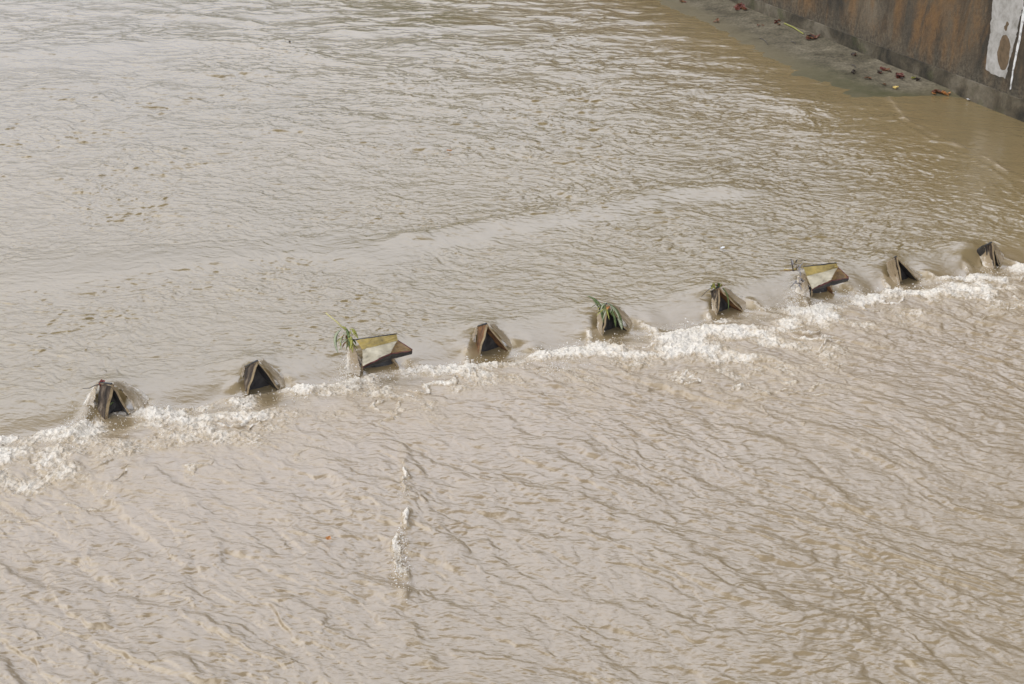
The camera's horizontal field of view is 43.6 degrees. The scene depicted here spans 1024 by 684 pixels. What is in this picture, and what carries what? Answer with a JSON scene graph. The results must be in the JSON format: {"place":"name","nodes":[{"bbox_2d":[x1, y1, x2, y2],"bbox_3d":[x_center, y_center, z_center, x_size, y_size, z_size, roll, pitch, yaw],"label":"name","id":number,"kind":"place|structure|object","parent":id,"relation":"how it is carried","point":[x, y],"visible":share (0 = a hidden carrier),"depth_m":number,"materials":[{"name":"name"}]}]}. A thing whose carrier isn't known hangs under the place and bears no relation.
{"place":"outdoors","nodes":[
{"label":"outdoors","id":0,"kind":"place"},
{"bbox_2d":[0,0,1023,683],"bbox_3d":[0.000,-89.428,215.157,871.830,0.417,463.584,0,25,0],"label":"river water","id":1,"kind":"structure","parent":0,"point":[202,202],"depth_m":22.95,"materials":[{"name":"beige liquid"}]},
{"bbox_2d":[83,382,97,407],"bbox_3d":[-7.020,1.011,21.164,0.252,0.594,0.715,9,27,19],"label":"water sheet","id":2,"kind":"object","parent":1,"relation":"in","point":[91,396],"visible":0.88,"depth_m":21.21,"materials":[{"name":"beige liquid"}]},
{"bbox_2d":[97,382,130,419],"bbox_3d":[-6.610,0.946,21.174,0.778,0.863,0.583,20,32,37],"label":"flow splitter","id":3,"kind":"object","parent":1,"relation":"in","point":[108,393],"visible":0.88,"depth_m":21.02,"materials":[{"name":"black metal"}]},
{"bbox_2d":[114,381,148,410],"bbox_3d":[-6.186,0.929,21.340,0.820,0.883,0.615,0,25,0],"label":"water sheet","id":4,"kind":"object","parent":1,"relation":"in","point":[136,397],"visible":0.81,"depth_m":21.21,"materials":[{"name":"beige liquid"}]},
{"bbox_2d":[241,365,245,377],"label":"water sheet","id":5,"kind":"object","parent":1,"relation":"in","point":[243,371],"visible":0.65,"depth_m":22.10,"materials":[{"name":"beige liquid"}]},
{"bbox_2d":[244,360,278,394],"bbox_3d":[-4.371,0.578,22.081,0.718,0.939,0.788,-11,27,-23],"label":"flow splitter","id":6,"kind":"object","parent":1,"relation":"in","point":[256,376],"visible":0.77,"depth_m":21.88,"materials":[{"name":"black metal"}]},
{"bbox_2d":[260,358,284,388],"bbox_3d":[-4.018,0.559,22.092,0.608,0.801,0.538,0,25,0],"label":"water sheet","id":7,"kind":"object","parent":1,"relation":"in","point":[276,374],"visible":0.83,"depth_m":21.98,"materials":[{"name":"beige liquid"}]},
{"bbox_2d":[346,345,360,375],"bbox_3d":[-2.780,0.403,22.466,0.302,0.826,0.434,0,25,0],"label":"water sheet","id":8,"kind":"object","parent":1,"relation":"in","point":[354,355],"visible":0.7,"depth_m":22.41,"materials":[{"name":"beige liquid"}]},
{"bbox_2d":[356,333,411,372],"bbox_3d":[-2.358,0.307,22.590,0.930,1.197,1.348,-10,27,-20],"label":"flow splitter","id":9,"kind":"object","parent":1,"relation":"in","point":[381,350],"visible":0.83,"depth_m":22.08,"materials":[{"name":"yellow paint"}]},
{"bbox_2d":[326,313,357,352],"bbox_3d":[-2.962,-0.142,22.183,0.674,0.621,0.290,8,26,17],"label":"reed clump","id":10,"kind":"object","parent":9,"relation":"on","point":[349,340],"visible":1,"depth_m":22.20,"materials":[{"name":"plant"}]},
{"bbox_2d":[471,327,477,342],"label":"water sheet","id":11,"kind":"object","parent":1,"relation":"in","point":[474,335],"visible":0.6,"depth_m":23.50,"materials":[{"name":"beige liquid"}]},
{"bbox_2d":[476,323,508,355],"bbox_3d":[-0.429,-0.084,23.523,0.793,0.956,0.768,-10,27,-20],"label":"flow splitter","id":12,"kind":"object","parent":1,"relation":"in","point":[488,339],"visible":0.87,"depth_m":23.28,"materials":[{"name":"black metal"}]},
{"bbox_2d":[489,323,511,347],"bbox_3d":[0.085,0.010,23.506,0.984,1.004,0.523,0,25,0],"label":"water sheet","id":13,"kind":"object","parent":1,"relation":"in","point":[502,336],"visible":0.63,"depth_m":23.39,"materials":[{"name":"beige liquid"}]},
{"bbox_2d":[0,256,1023,602],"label":"spray","id":14,"kind":"object","parent":1,"relation":"on","point":[396,558],"visible":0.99,"depth_m":22.05,"materials":[{"name":"liquid"}]},
{"bbox_2d":[597,312,603,335],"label":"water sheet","id":15,"kind":"object","parent":1,"relation":"in","point":[599,323],"visible":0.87,"depth_m":24.06,"materials":[{"name":"beige liquid"}]},
{"bbox_2d":[588,296,622,328],"bbox_3d":[1.746,-0.551,24.014,0.572,0.605,0.484,-10,27,-20],"label":"reed clump","id":16,"kind":"object","parent":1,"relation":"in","point":[605,308],"visible":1,"depth_m":23.86,"materials":[{"name":"green plant"}]},
{"bbox_2d":[599,303,627,333],"bbox_3d":[1.819,-0.508,24.303,0.618,0.859,0.764,-11,27,-23],"label":"flow splitter","id":17,"kind":"object","parent":1,"relation":"in","point":[608,324],"visible":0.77,"depth_m":24.15,"materials":[{"name":"black metal"}]},
{"bbox_2d":[613,304,631,327],"bbox_3d":[2.320,-0.396,24.317,0.939,0.897,0.522,0,25,0],"label":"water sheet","id":18,"kind":"object","parent":1,"relation":"in","point":[625,318],"visible":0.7,"depth_m":24.22,"materials":[{"name":"beige liquid"}]},
{"bbox_2d":[711,295,716,314],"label":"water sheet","id":19,"kind":"object","parent":1,"relation":"in","point":[714,306],"visible":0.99,"depth_m":24.85,"materials":[{"name":"beige liquid"}]},
{"bbox_2d":[710,286,742,313],"bbox_3d":[4.184,-0.885,25.174,0.788,0.848,0.760,-10,27,-20],"label":"flow splitter","id":20,"kind":"object","parent":1,"relation":"in","point":[722,300],"visible":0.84,"depth_m":24.91,"materials":[{"name":"black metal"}]},
{"bbox_2d":[702,283,728,310],"bbox_3d":[3.949,-0.938,24.803,0.440,0.620,0.410,-4,25,-9],"label":"leaf tuft","id":21,"kind":"object","parent":20,"relation":"on","point":[714,285],"visible":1,"depth_m":24.65,"materials":[{"name":"green plant"}]},
{"bbox_2d":[722,287,745,309],"bbox_3d":[4.524,-0.761,25.129,0.945,0.883,0.554,0,25,0],"label":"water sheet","id":22,"kind":"object","parent":1,"relation":"in","point":[739,300],"visible":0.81,"depth_m":25.04,"materials":[{"name":"beige liquid"}]},
{"bbox_2d":[795,274,809,297],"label":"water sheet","id":23,"kind":"object","parent":1,"relation":"in","point":[804,286],"visible":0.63,"depth_m":25.52,"materials":[{"name":"beige liquid"}]},
{"bbox_2d":[796,262,848,295],"bbox_3d":[6.060,-1.099,25.662,0.917,1.265,1.354,-8,26,-16],"label":"flow splitter","id":24,"kind":"object","parent":1,"relation":"in","point":[819,276],"visible":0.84,"depth_m":25.10,"materials":[{"name":"yellow paint"}]},
{"bbox_2d":[781,259,805,289],"bbox_3d":[5.578,-1.377,25.366,0.387,0.643,0.419,-10,27,-21],"label":"twig bundle","id":25,"kind":"object","parent":24,"relation":"on","point":[795,269],"visible":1,"depth_m":25.27,"materials":[{"name":"brown wood"}]},
{"bbox_2d":[729,0,1023,121],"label":"retaining wall","id":26,"kind":"structure","parent":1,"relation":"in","point":[972,50],"depth_m":40.20,"materials":[{"name":"brown concrete"}]},
{"bbox_2d":[886,258,899,284],"bbox_3d":[7.798,-1.446,26.317,0.190,0.755,0.618,-8,26,-16],"label":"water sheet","id":27,"kind":"object","parent":1,"relation":"in","point":[892,270],"visible":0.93,"depth_m":26.27,"materials":[{"name":"brown liquid"}]},
{"bbox_2d":[892,256,918,281],"bbox_3d":[8.024,-1.581,26.554,0.865,0.838,0.763,-10,27,-20],"label":"flow splitter","id":28,"kind":"object","parent":1,"relation":"in","point":[904,272],"visible":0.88,"depth_m":26.30,"materials":[{"name":"black metal"}]},
{"bbox_2d":[905,264,921,279],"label":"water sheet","id":29,"kind":"object","parent":1,"relation":"in","point":[917,275],"visible":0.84,"depth_m":26.43,"materials":[{"name":"brown liquid"}]},
{"bbox_2d":[980,247,994,268],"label":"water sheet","id":30,"kind":"object","parent":1,"relation":"in","point":[987,261],"visible":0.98,"depth_m":27.12,"materials":[{"name":"beige liquid"}]},
{"bbox_2d":[977,242,999,267],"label":"flow splitter","id":31,"kind":"object","parent":1,"relation":"in","point":[982,249],"visible":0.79,"depth_m":27.02,"materials":[{"name":"black metal"}]},
{"bbox_2d":[993,244,1003,264],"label":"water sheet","id":32,"kind":"object","parent":1,"relation":"in","point":[1000,255],"visible":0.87,"depth_m":27.18,"materials":[{"name":"brown liquid"}]},
{"bbox_2d":[659,0,961,97],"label":"concrete apron","id":33,"kind":"object","parent":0,"point":[820,58],"visible":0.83,"depth_m":44.51,"materials":[{"name":"brown concrete"}]}
]}

